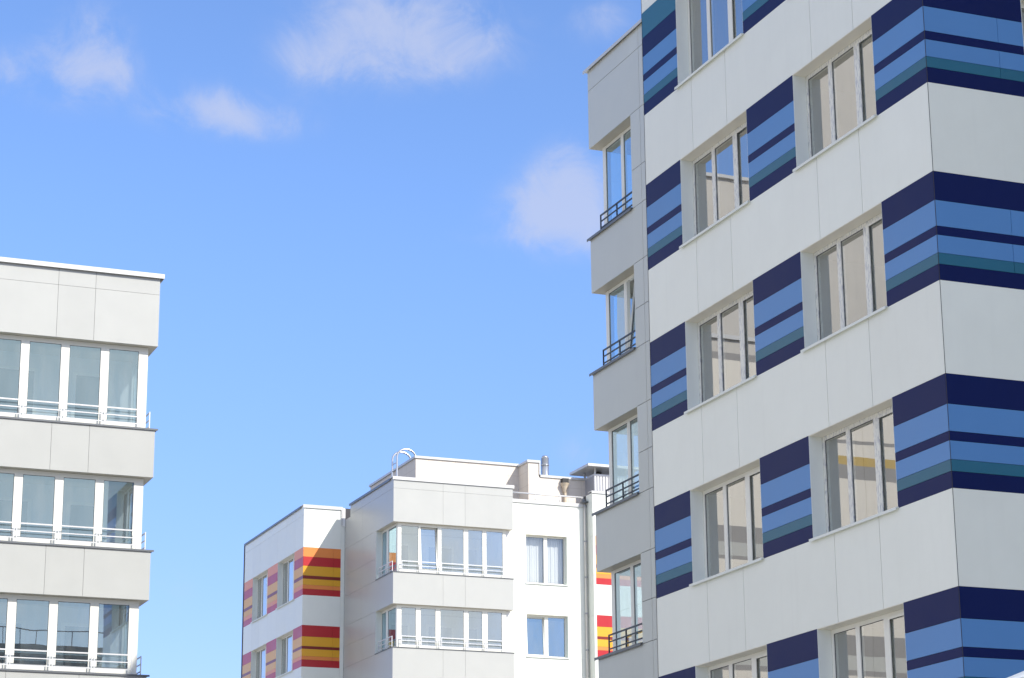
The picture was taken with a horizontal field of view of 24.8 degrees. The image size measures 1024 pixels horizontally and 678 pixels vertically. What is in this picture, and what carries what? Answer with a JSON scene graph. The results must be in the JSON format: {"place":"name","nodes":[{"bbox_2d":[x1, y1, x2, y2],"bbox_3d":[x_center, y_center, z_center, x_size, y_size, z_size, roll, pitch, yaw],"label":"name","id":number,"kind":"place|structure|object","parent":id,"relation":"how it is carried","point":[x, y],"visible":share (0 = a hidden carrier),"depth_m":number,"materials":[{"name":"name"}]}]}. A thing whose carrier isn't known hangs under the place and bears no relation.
{"place":"outdoors","nodes":[
{"label":"outdoors","id":0,"kind":"place"},
{"bbox_2d":[0,257,164,677],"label":"apartment building","id":1,"kind":"structure","parent":0,"point":[78,345],"depth_m":56.42,"materials":[{"name":"white concrete"}]},
{"bbox_2d":[0,0,640,677],"label":"sky","id":2,"kind":"structure","parent":0,"point":[368,225],"materials":[{"name":"blue"}]},
{"bbox_2d":[241,448,612,677],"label":"apartment building","id":3,"kind":"structure","parent":0,"point":[415,566],"depth_m":95.60,"materials":[{"name":"white concrete"}]},
{"bbox_2d":[251,644,265,677],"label":"window","id":4,"kind":"structure","parent":3,"relation":"in","point":[258,655],"depth_m":103.35,"materials":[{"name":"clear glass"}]},
{"bbox_2d":[250,569,267,623],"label":"window","id":5,"kind":"structure","parent":3,"relation":"in","point":[260,582],"depth_m":104.24,"materials":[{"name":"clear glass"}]},
{"bbox_2d":[275,553,293,609],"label":"window","id":6,"kind":"structure","parent":3,"relation":"in","point":[285,583],"depth_m":100.64,"materials":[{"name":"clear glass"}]},
{"bbox_2d":[276,630,292,677],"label":"window","id":7,"kind":"structure","parent":3,"relation":"in","point":[284,653],"depth_m":99.71,"materials":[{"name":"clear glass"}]},
{"bbox_2d":[526,534,568,585],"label":"window","id":8,"kind":"structure","parent":3,"relation":"in","point":[552,545],"depth_m":95.98,"materials":[{"name":"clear glass"}]},
{"bbox_2d":[526,614,569,658],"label":"window","id":9,"kind":"structure","parent":3,"relation":"in","point":[544,618],"depth_m":95.00,"materials":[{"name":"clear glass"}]},
{"bbox_2d":[583,0,1023,677],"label":"apartment building","id":10,"kind":"structure","parent":0,"point":[807,248],"depth_m":36.72,"materials":[{"name":"white concrete"}]},
{"bbox_2d":[674,0,743,89],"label":"window","id":11,"kind":"structure","parent":10,"relation":"in","point":[684,21],"depth_m":41.89,"materials":[{"name":"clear plastic"}]},
{"bbox_2d":[679,110,749,248],"bbox_3d":[3.582,-2.706,40.048,0.360,1.669,2.611,6,-17,-21],"label":"window","id":12,"kind":"structure","parent":10,"relation":"in","point":[689,180],"depth_m":40.61,"materials":[{"name":"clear plastic"}]},
{"bbox_2d":[684,280,756,414],"bbox_3d":[3.606,0.177,39.220,0.360,1.669,2.611,6,-17,-21],"label":"window","id":13,"kind":"structure","parent":10,"relation":"in","point":[694,340],"depth_m":39.80,"materials":[{"name":"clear plastic"}]},
{"bbox_2d":[689,458,763,586],"bbox_3d":[3.631,3.060,38.391,0.360,1.669,2.611,6,-17,-21],"label":"window","id":14,"kind":"structure","parent":10,"relation":"in","point":[701,571],"depth_m":38.98,"materials":[{"name":"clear plastic"}]},
{"bbox_2d":[695,644,767,677],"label":"window","id":15,"kind":"structure","parent":10,"relation":"in","point":[705,670],"depth_m":38.05,"materials":[{"name":"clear plastic"}]},
{"bbox_2d":[792,16,877,171],"bbox_3d":[5.121,-3.782,36.351,0.360,1.669,2.566,6,-17,-21],"label":"window","id":16,"kind":"structure","parent":10,"relation":"in","point":[802,88],"depth_m":36.89,"materials":[{"name":"white plastic"}]},
{"bbox_2d":[800,203,887,352],"bbox_3d":[5.145,-0.898,35.523,0.360,1.669,2.566,6,-17,-21],"label":"window","id":17,"kind":"structure","parent":10,"relation":"in","point":[810,256],"depth_m":36.07,"materials":[{"name":"white plastic"}]},
{"bbox_2d":[808,398,898,541],"bbox_3d":[5.170,1.985,34.694,0.360,1.669,2.566,6,-17,-21],"label":"window","id":18,"kind":"structure","parent":10,"relation":"in","point":[818,456],"depth_m":35.25,"materials":[{"name":"white plastic"}]},
{"bbox_2d":[817,603,907,677],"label":"window","id":19,"kind":"structure","parent":10,"relation":"in","point":[827,651],"depth_m":34.42,"materials":[{"name":"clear plastic"}]},
{"bbox_2d":[1020,0,1023,43],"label":"window","id":20,"kind":"structure","parent":10,"relation":"in","point":[1021,1],"depth_m":34.91,"materials":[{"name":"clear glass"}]},
{"label":"pavement","id":21,"kind":"structure","parent":0,"visible":0},
{"bbox_2d":[1008,671,1023,677],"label":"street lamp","id":22,"kind":"object","parent":21,"relation":"on","point":[1019,675],"visible":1,"depth_m":15.98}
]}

